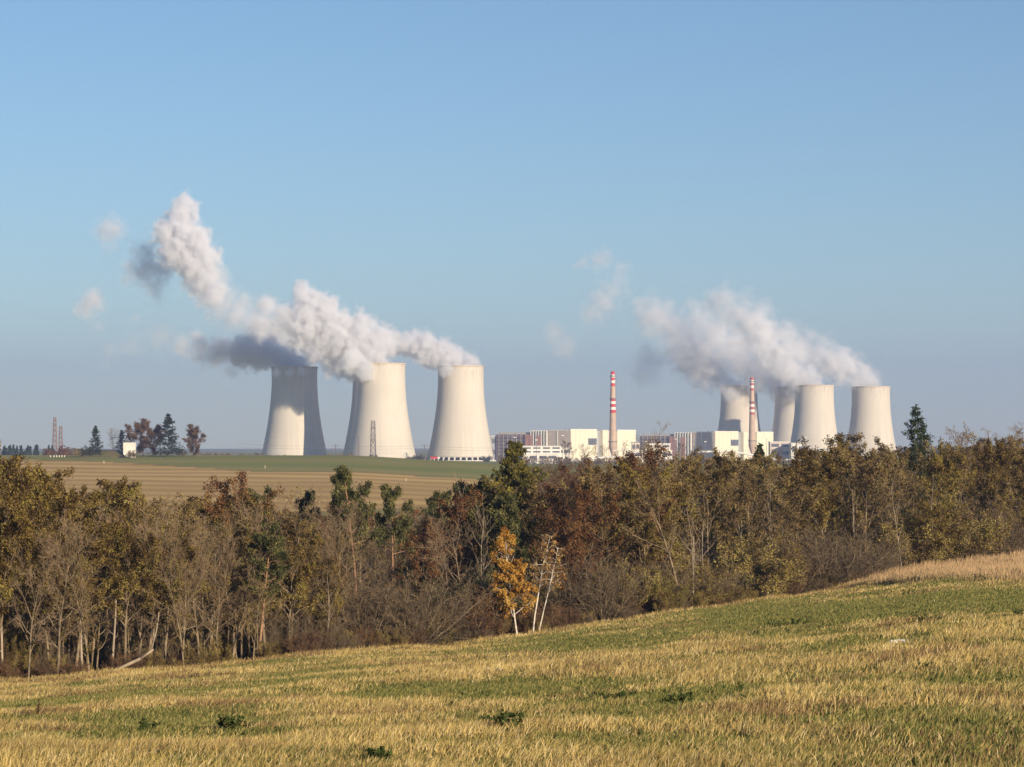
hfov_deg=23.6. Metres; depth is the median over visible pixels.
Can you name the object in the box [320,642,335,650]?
bush
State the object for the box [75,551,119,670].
bare tree
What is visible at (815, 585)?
bush
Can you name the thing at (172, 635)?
bare tree
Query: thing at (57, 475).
leafy tree
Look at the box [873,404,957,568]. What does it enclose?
spruce tree
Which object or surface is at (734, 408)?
cooling tower
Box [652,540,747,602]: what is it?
bush
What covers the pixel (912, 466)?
leafy tree
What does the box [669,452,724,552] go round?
bare tree
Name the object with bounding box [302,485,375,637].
bare tree
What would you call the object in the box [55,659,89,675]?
bush
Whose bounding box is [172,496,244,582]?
leafy tree
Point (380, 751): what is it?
weed clump
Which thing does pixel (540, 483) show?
bare tree
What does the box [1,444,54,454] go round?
distant wood
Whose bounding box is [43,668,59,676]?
bush
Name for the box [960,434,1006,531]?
leafy tree
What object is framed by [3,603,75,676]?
bush
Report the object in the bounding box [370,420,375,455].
lattice mast
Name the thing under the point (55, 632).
bare tree
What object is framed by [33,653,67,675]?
bush
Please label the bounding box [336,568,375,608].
bare tree
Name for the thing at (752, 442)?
striped chimney
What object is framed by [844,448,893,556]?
leafy tree
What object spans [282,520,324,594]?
leafy tree
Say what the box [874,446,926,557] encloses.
leafy tree
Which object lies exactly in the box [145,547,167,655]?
leafy tree
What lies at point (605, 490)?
russet tree
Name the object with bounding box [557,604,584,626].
bush
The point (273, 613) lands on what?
bare tree
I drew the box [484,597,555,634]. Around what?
bush
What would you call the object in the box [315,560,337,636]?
dead tree
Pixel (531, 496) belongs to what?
leafy tree
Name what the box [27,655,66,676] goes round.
bush
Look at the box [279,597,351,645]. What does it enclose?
bush
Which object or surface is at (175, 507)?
bare tree
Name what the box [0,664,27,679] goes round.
bush
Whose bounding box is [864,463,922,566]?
bare tree
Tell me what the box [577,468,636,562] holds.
leafy tree
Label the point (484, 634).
bush
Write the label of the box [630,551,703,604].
bush
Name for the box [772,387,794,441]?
cooling tower
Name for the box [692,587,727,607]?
bush
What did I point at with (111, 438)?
bare tree
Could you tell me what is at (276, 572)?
pine tree
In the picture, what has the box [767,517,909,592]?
bush
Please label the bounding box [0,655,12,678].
bush
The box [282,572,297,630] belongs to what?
leafy tree
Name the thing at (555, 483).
bare tree
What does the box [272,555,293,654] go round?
leafy tree
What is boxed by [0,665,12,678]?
bush
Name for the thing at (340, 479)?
pine tree
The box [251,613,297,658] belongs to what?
bush
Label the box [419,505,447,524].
leafy tree
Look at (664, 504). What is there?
russet tree
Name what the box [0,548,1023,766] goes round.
meadow grass
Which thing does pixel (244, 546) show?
leafy tree
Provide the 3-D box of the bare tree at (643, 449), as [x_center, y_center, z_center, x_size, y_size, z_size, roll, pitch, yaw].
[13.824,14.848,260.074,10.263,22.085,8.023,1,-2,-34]
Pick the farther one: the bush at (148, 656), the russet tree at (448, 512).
the russet tree at (448, 512)
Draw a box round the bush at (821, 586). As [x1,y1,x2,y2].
[813,583,833,590]
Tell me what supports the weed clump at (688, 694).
on the ground at (416, 481)
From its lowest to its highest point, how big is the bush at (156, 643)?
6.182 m
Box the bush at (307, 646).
[293,639,320,652]
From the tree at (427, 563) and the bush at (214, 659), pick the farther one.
the tree at (427, 563)
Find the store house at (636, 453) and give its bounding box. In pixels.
[626,450,642,461]
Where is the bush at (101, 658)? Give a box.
[72,615,123,666]
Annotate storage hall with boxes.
[652,450,672,462]
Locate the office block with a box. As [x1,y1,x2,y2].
[523,446,561,458]
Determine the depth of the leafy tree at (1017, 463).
296.41 m
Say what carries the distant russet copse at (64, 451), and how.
on the ground at (416, 481)
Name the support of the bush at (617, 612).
on the ground at (416, 481)
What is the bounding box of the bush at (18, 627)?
[10,610,30,633]
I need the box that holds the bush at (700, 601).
[686,590,707,606]
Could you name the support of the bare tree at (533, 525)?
on the ground at (416, 481)
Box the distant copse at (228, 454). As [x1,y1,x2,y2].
[198,452,263,454]
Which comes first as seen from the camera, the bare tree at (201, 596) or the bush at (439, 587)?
the bare tree at (201, 596)
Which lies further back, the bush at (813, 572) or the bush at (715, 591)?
the bush at (813, 572)
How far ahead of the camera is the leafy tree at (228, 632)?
197.44 m
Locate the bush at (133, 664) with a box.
[125,654,148,669]
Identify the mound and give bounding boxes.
[76,450,136,457]
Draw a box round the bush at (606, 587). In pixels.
[559,546,656,622]
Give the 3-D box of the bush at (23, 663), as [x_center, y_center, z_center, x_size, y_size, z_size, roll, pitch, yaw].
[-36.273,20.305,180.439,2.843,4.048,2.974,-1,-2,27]
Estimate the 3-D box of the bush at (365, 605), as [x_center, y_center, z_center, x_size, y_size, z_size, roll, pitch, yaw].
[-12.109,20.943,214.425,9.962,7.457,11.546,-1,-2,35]
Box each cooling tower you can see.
[262,366,326,454]
[343,368,357,454]
[347,363,415,458]
[426,365,496,460]
[718,385,760,431]
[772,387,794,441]
[790,385,836,450]
[848,386,897,458]
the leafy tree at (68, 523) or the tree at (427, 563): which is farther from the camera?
the tree at (427, 563)
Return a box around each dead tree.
[0,604,4,663]
[76,618,84,671]
[111,599,117,664]
[150,612,160,647]
[151,498,177,641]
[208,553,217,650]
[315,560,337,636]
[364,575,378,639]
[439,466,481,579]
[444,514,472,583]
[468,500,495,605]
[470,489,495,593]
[674,485,702,596]
[691,488,721,592]
[693,536,695,590]
[703,512,718,566]
[729,469,753,561]
[757,469,780,595]
[757,472,787,587]
[768,496,788,549]
[839,476,862,560]
[884,466,904,566]
[908,458,936,550]
[923,472,945,513]
[952,486,967,524]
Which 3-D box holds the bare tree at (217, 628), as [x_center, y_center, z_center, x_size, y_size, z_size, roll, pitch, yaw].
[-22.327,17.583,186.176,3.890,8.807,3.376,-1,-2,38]
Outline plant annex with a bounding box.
[644,443,670,453]
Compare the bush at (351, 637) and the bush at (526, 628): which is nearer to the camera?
the bush at (351, 637)
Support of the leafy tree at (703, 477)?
on the ground at (416, 481)
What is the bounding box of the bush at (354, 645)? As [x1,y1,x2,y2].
[332,633,367,649]
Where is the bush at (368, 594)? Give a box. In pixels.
[338,582,393,623]
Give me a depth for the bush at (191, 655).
182.54 m
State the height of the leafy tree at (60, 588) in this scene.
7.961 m
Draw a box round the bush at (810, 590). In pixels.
[805,585,819,593]
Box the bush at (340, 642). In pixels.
[317,629,355,650]
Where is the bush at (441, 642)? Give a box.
[415,611,457,643]
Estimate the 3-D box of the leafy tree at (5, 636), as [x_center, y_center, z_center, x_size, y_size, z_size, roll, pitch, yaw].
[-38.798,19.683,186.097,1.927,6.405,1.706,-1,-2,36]
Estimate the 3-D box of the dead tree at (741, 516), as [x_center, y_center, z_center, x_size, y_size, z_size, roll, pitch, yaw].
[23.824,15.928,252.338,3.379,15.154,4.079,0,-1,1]
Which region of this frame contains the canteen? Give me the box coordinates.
[561,448,570,458]
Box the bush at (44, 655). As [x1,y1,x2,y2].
[33,632,76,670]
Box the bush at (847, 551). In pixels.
[834,519,914,576]
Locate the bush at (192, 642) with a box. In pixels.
[185,611,259,659]
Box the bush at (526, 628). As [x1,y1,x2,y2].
[512,621,537,633]
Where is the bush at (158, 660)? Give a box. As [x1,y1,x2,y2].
[140,648,165,667]
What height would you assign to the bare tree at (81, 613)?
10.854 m
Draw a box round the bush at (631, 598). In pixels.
[618,581,675,615]
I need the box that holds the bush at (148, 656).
[134,644,164,667]
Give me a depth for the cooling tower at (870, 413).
3852.07 m
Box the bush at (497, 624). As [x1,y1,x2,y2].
[469,604,512,635]
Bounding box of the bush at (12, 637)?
[3,626,55,676]
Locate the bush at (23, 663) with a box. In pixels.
[0,637,37,677]
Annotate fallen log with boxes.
[110,649,153,671]
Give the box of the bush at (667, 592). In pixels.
[636,566,690,614]
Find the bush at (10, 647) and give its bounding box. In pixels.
[3,624,34,676]
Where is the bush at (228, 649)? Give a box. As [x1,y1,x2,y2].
[198,623,236,661]
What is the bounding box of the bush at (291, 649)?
[281,637,319,653]
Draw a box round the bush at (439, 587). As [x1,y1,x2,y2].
[377,580,471,644]
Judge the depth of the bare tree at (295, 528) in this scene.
197.27 m
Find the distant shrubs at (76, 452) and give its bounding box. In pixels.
[72,448,84,454]
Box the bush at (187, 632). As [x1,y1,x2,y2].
[146,609,206,662]
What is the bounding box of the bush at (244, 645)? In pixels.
[193,597,286,660]
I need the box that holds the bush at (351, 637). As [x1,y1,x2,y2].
[332,629,356,649]
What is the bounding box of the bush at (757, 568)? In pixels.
[699,552,797,597]
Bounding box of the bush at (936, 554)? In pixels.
[870,513,954,570]
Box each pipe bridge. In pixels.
[550,455,619,462]
[698,450,774,459]
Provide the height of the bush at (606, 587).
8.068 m
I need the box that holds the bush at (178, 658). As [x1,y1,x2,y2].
[164,650,195,666]
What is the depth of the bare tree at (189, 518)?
231.57 m
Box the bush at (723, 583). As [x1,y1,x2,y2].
[688,561,749,601]
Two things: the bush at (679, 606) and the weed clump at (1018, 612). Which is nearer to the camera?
the weed clump at (1018, 612)
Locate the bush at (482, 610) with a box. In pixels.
[423,585,515,641]
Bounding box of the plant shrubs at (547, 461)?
[498,456,880,463]
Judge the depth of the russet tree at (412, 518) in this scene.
435.85 m
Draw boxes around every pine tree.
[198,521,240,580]
[238,484,276,655]
[238,505,302,630]
[242,517,291,653]
[292,489,320,607]
[321,480,368,584]
[326,464,383,593]
[370,483,417,586]
[394,539,421,585]
[412,440,604,618]
[412,488,457,581]
[436,477,488,586]
[454,482,509,601]
[466,491,529,603]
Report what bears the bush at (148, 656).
on the ground at (416, 481)
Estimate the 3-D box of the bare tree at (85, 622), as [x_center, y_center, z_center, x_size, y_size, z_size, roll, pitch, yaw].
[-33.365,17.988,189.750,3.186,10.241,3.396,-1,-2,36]
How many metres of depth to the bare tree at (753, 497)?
279.92 m
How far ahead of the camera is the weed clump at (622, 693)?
84.92 m
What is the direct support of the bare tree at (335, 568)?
on the ground at (416, 481)
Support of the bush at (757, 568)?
on the ground at (416, 481)
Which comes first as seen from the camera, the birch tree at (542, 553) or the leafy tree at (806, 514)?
the birch tree at (542, 553)
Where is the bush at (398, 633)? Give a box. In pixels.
[381,620,414,646]
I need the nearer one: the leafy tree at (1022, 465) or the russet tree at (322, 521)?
the leafy tree at (1022, 465)
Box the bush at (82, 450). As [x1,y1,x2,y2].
[77,445,94,455]
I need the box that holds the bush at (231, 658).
[225,654,239,661]
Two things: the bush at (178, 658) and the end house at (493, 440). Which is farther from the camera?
the end house at (493, 440)
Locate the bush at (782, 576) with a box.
[710,532,810,597]
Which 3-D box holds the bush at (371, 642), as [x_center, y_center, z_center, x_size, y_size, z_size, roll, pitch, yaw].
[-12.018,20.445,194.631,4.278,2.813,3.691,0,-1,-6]
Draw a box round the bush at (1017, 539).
[950,482,1023,557]
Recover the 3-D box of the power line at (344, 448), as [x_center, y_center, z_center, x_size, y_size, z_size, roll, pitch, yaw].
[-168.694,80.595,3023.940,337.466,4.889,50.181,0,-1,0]
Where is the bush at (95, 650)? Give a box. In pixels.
[32,627,111,669]
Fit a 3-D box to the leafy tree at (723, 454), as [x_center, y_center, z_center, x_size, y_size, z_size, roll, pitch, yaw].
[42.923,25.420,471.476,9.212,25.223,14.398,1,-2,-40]
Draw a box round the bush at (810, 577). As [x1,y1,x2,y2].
[759,527,852,595]
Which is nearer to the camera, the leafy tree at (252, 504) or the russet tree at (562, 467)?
the leafy tree at (252, 504)
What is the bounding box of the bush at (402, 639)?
[376,627,408,646]
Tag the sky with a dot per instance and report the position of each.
(684, 200)
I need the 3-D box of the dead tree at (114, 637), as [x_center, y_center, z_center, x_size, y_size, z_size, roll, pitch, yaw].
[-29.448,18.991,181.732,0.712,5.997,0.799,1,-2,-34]
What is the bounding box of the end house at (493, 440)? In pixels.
[488,436,495,458]
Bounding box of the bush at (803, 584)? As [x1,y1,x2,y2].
[774,548,815,594]
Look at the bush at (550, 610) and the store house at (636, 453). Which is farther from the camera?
the store house at (636, 453)
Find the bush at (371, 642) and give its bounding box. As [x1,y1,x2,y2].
[339,624,388,647]
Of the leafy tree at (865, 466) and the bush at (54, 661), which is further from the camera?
the leafy tree at (865, 466)
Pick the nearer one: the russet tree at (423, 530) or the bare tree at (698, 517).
the bare tree at (698, 517)
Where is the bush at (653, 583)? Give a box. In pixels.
[584,557,672,616]
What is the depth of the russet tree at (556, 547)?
250.58 m
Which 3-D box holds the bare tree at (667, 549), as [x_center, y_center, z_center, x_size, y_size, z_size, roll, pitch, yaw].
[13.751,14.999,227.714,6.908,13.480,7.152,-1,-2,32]
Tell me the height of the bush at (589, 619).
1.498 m
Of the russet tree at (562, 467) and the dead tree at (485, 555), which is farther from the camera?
the russet tree at (562, 467)
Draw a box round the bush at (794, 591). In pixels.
[788,583,804,595]
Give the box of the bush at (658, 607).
[652,593,681,612]
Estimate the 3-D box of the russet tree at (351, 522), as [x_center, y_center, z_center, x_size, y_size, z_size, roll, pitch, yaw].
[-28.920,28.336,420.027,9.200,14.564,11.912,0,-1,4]
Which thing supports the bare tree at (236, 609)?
on the ground at (416, 481)
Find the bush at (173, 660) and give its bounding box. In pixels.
[161,658,186,667]
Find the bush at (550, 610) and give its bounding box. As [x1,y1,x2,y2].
[539,592,562,625]
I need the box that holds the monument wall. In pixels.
[123,443,135,457]
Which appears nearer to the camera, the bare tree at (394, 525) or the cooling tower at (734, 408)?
the bare tree at (394, 525)
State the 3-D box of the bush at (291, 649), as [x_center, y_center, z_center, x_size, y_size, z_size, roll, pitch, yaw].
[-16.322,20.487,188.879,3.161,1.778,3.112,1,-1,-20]
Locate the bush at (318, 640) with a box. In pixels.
[285,629,338,650]
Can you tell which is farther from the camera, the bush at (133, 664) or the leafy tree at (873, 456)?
the leafy tree at (873, 456)
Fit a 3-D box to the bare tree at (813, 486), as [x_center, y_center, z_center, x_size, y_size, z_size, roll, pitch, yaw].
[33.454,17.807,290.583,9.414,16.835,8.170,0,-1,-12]
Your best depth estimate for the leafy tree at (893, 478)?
348.37 m
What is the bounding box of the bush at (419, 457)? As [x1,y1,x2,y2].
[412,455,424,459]
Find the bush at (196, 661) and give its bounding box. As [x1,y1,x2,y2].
[185,653,208,665]
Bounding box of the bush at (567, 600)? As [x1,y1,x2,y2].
[517,560,620,627]
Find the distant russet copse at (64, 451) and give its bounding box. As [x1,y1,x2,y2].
[41,445,75,454]
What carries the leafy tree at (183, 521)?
on the ground at (416, 481)
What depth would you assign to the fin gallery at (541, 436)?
3280.08 m
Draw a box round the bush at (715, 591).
[703,586,728,603]
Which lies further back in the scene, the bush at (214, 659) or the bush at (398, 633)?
the bush at (398, 633)
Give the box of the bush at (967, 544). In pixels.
[911,501,1013,562]
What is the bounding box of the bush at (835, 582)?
[820,573,843,587]
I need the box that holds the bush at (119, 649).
[102,621,149,661]
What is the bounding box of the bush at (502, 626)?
[483,615,511,636]
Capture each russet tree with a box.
[199,470,284,635]
[282,509,310,524]
[312,516,353,575]
[316,511,372,565]
[357,512,390,581]
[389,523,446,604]
[391,510,423,542]
[399,518,448,591]
[413,485,487,615]
[527,499,600,614]
[528,473,601,615]
[531,524,580,603]
[537,453,593,578]
[566,482,625,612]
[583,440,677,579]
[586,504,632,585]
[593,465,644,577]
[605,492,675,584]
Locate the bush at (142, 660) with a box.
[124,650,152,669]
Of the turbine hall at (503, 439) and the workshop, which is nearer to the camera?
the workshop
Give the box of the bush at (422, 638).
[404,628,430,645]
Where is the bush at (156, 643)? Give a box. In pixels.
[112,611,200,665]
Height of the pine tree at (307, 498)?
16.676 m
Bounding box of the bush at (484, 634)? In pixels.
[473,630,493,640]
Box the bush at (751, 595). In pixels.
[740,586,758,598]
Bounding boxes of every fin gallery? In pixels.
[529,430,547,445]
[673,432,692,459]
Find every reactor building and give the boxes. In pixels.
[548,429,635,460]
[693,431,773,460]
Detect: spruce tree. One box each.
[84,425,103,455]
[113,430,127,451]
[146,414,187,456]
[739,442,781,576]
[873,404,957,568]
[901,423,954,540]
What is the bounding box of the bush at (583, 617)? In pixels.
[578,611,596,624]
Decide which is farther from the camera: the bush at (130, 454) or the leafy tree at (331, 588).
the bush at (130, 454)
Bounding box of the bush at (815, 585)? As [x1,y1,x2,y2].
[805,577,834,590]
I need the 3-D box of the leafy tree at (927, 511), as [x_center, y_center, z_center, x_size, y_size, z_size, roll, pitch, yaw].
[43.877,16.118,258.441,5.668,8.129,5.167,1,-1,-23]
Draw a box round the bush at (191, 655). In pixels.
[184,644,220,665]
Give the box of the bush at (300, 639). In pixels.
[280,632,325,651]
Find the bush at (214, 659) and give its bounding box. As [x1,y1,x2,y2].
[196,647,226,664]
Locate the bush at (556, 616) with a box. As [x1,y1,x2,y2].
[521,599,568,629]
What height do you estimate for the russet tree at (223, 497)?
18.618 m
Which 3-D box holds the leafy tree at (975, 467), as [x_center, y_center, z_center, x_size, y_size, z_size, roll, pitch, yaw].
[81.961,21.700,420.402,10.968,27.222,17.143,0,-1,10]
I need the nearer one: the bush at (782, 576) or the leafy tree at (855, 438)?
the bush at (782, 576)
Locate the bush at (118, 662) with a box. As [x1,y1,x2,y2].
[101,653,139,669]
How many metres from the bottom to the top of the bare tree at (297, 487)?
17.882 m
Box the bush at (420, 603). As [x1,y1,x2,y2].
[342,551,494,645]
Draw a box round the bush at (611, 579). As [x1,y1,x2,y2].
[577,567,642,618]
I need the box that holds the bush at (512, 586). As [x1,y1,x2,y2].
[456,557,558,624]
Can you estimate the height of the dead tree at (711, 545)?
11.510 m
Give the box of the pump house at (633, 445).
[631,442,639,449]
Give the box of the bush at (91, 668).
[76,662,94,671]
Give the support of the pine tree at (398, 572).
on the ground at (416, 481)
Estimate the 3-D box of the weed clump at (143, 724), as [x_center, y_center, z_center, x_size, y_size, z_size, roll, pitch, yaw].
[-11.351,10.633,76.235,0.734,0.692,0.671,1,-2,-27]
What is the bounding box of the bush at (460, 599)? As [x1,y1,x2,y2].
[396,572,478,643]
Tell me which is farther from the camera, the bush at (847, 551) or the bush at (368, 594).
the bush at (847, 551)
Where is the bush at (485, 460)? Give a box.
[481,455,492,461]
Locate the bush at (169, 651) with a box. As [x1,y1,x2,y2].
[155,627,206,664]
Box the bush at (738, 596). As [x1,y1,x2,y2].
[719,583,745,603]
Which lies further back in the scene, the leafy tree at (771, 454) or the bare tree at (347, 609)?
the leafy tree at (771, 454)
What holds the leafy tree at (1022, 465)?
on the ground at (416, 481)
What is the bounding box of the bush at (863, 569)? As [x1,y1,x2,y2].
[853,564,876,576]
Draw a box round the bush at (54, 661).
[44,654,71,674]
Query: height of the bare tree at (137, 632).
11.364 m
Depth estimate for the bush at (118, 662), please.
178.23 m
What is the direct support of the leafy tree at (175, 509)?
on the ground at (416, 481)
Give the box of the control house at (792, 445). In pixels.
[789,443,804,461]
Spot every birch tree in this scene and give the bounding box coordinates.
[486,526,539,634]
[529,533,566,631]
[535,540,566,632]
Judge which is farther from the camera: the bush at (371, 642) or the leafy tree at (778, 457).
the leafy tree at (778, 457)
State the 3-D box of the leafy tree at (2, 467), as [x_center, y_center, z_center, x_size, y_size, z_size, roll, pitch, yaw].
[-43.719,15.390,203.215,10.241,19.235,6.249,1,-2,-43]
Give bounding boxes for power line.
[236,443,460,447]
[244,447,472,450]
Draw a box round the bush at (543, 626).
[518,614,548,631]
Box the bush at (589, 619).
[580,612,595,623]
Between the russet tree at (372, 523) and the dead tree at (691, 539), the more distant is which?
the russet tree at (372, 523)
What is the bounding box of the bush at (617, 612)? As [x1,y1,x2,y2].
[602,603,633,620]
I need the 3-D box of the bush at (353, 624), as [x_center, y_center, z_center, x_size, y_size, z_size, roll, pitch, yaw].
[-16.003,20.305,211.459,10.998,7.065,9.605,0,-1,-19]
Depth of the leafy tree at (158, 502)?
321.37 m
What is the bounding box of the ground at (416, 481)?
[0,449,1023,766]
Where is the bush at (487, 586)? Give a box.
[394,570,538,642]
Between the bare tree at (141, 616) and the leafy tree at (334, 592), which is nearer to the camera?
the bare tree at (141, 616)
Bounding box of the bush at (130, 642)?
[100,620,175,661]
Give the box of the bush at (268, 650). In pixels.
[252,641,281,658]
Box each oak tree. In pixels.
[123,418,155,456]
[137,424,166,454]
[181,424,205,456]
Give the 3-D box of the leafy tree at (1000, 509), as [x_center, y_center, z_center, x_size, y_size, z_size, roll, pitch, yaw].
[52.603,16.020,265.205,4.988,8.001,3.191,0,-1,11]
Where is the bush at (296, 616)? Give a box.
[260,587,354,650]
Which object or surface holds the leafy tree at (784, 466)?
on the ground at (416, 481)
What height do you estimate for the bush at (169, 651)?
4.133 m
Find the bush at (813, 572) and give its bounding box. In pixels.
[799,553,832,590]
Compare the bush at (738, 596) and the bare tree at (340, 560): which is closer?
the bush at (738, 596)
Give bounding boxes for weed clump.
[137,716,160,730]
[215,710,253,732]
[364,746,392,761]
[479,714,491,720]
[493,709,524,734]
[587,689,635,700]
[661,693,695,705]
[678,689,692,696]
[735,684,742,692]
[763,618,814,625]
[917,614,943,621]
[1012,607,1023,614]
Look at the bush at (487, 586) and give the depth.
213.68 m
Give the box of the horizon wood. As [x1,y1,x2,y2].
[897,445,1022,454]
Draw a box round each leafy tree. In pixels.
[0,439,43,616]
[0,452,62,626]
[0,457,36,607]
[0,465,32,587]
[0,476,17,542]
[0,488,51,634]
[0,603,14,650]
[10,461,78,675]
[10,525,66,659]
[12,474,107,653]
[20,467,89,600]
[45,516,131,667]
[46,501,103,650]
[50,479,128,665]
[52,583,71,662]
[57,490,102,523]
[67,504,121,611]
[69,493,135,634]
[81,521,168,661]
[89,474,143,648]
[89,481,176,645]
[94,490,151,656]
[121,494,169,648]
[128,481,162,624]
[138,522,211,662]
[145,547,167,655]
[148,501,178,537]
[165,491,212,598]
[166,500,182,523]
[170,500,212,577]
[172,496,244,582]
[176,492,239,604]
[203,532,249,658]
[206,511,275,642]
[228,522,263,656]
[236,495,309,647]
[240,558,268,656]
[267,527,326,653]
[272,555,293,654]
[280,512,318,557]
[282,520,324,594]
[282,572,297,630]
[292,528,361,633]
[297,554,343,632]
[310,556,347,621]
[320,533,361,593]
[346,503,389,583]
[395,530,428,597]
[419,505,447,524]
[491,482,564,606]
[558,463,647,620]
[560,440,571,456]
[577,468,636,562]
[589,457,676,578]
[608,472,671,607]
[631,439,681,570]
[634,462,706,576]
[637,449,674,466]
[645,464,684,563]
[649,455,722,574]
[656,454,708,540]
[657,462,722,557]
[676,442,686,457]
[676,445,716,577]
[691,446,781,567]
[696,456,750,569]
[697,445,706,454]
[698,461,739,566]
[709,447,782,545]
[711,450,732,468]
[715,456,753,557]
[720,469,792,566]
[731,451,799,563]
[733,449,798,552]
[751,444,837,549]
[755,464,818,559]
[766,462,791,529]
[768,473,830,564]
[774,460,845,558]
[776,459,838,554]
[785,447,845,583]
[789,431,879,582]
[804,491,855,561]
[809,446,896,579]
[810,444,879,577]
[819,452,891,562]
[834,432,900,571]
[834,446,907,577]
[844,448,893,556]
[862,452,903,545]
[868,446,937,551]
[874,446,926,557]
[881,454,919,538]
[901,498,955,560]
[903,440,970,536]
[908,467,961,544]
[913,493,968,560]
[914,441,976,524]
[921,445,992,522]
[936,436,952,528]
[942,449,1000,543]
[944,446,980,528]
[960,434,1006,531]
[963,437,1018,532]
[968,431,1013,531]
[970,437,1013,551]
[975,446,1023,531]
[983,495,1021,551]
[986,428,1023,533]
[993,435,1023,519]
[1004,449,1023,524]
[1013,459,1023,498]
[1013,479,1023,530]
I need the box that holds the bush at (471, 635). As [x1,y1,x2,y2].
[456,624,489,641]
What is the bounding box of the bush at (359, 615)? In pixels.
[302,574,430,648]
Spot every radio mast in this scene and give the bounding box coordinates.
[52,417,57,451]
[58,426,62,449]
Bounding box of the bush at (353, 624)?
[255,584,374,644]
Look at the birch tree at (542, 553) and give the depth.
211.64 m
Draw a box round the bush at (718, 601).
[707,598,723,604]
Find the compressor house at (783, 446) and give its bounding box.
[768,442,789,458]
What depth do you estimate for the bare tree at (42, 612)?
185.69 m
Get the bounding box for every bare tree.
[0,562,22,653]
[3,570,18,639]
[7,532,69,677]
[9,536,97,658]
[12,548,72,665]
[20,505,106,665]
[33,510,104,673]
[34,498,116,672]
[37,531,103,671]
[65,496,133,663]
[67,562,98,669]
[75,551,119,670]
[76,583,97,668]
[100,498,112,644]
[107,426,120,448]
[107,580,140,653]
[109,529,167,653]
[110,493,198,661]
[119,537,151,640]
[121,509,197,655]
[123,491,212,657]
[133,547,191,649]
[142,538,194,665]
[144,494,189,630]
[150,558,187,658]
[151,503,210,649]
[154,497,213,605]
[154,543,197,655]
[158,532,230,655]
[159,521,223,664]
[165,554,203,652]
[181,554,208,634]
[182,525,241,648]
[184,518,247,646]
[189,508,239,590]
[190,509,288,658]
[191,557,244,649]
[197,538,243,650]
[198,579,222,645]
[204,490,294,654]
[220,555,263,658]
[223,553,259,657]
[225,513,299,657]
[238,571,280,657]
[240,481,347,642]
[240,485,304,525]
[254,558,288,639]
[268,516,316,643]
[296,518,369,614]
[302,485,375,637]
[304,520,387,632]
[308,533,351,618]
[312,525,370,584]
[318,587,362,633]
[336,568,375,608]
[347,524,398,592]
[350,530,408,594]
[358,537,399,589]
[369,531,405,590]
[371,503,423,582]
[377,524,446,597]
[389,514,423,592]
[409,509,490,640]
[421,519,457,592]
[476,469,549,587]
[498,485,548,594]
[516,455,559,579]
[516,456,576,593]
[525,449,611,583]
[526,463,583,598]
[537,463,624,580]
[538,471,624,599]
[546,459,577,515]
[590,420,696,573]
[596,471,658,573]
[600,444,607,460]
[615,460,706,576]
[615,472,696,608]
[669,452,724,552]
[674,476,741,571]
[695,455,746,570]
[720,455,802,562]
[753,464,822,550]
[863,441,931,542]
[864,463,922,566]
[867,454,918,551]
[945,423,1019,535]
[965,422,1023,530]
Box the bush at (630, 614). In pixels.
[616,607,637,619]
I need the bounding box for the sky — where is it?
[0,0,1023,448]
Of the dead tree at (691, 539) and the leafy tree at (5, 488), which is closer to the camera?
the leafy tree at (5, 488)
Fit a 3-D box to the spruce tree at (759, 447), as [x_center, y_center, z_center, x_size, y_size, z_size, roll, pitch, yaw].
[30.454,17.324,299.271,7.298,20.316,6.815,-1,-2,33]
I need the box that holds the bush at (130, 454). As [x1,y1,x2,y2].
[126,450,136,457]
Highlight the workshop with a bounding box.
[529,454,557,463]
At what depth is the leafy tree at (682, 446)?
2638.91 m
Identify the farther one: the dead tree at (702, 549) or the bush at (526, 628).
the dead tree at (702, 549)
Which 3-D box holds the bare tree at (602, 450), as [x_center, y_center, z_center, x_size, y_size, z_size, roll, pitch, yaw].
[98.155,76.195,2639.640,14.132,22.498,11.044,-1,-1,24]
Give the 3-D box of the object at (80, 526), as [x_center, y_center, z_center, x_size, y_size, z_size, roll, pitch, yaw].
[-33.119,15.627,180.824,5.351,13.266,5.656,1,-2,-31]
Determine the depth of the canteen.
2788.84 m
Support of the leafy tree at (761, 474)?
on the ground at (416, 481)
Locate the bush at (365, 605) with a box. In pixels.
[301,582,412,634]
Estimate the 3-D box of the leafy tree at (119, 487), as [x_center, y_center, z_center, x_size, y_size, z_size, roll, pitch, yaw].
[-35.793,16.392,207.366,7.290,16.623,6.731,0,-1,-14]
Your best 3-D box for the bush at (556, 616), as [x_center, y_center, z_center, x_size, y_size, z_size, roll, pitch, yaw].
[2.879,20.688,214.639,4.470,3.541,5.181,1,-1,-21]
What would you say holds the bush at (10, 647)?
on the ground at (416, 481)
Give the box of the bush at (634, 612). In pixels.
[625,605,644,617]
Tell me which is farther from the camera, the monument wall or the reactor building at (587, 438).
the reactor building at (587, 438)
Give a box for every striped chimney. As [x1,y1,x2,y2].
[608,371,617,454]
[748,377,755,453]
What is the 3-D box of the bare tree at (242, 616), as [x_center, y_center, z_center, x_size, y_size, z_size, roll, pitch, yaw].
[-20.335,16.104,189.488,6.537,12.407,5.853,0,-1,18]
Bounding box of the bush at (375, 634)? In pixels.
[362,627,401,646]
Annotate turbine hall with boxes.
[496,432,529,460]
[640,434,673,459]
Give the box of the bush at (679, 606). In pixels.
[670,593,690,608]
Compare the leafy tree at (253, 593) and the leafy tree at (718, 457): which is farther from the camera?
the leafy tree at (718, 457)
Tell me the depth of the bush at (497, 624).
207.81 m
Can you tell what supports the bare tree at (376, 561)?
on the ground at (416, 481)
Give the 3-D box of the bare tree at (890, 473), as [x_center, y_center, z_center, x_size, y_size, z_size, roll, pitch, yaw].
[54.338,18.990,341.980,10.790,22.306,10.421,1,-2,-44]

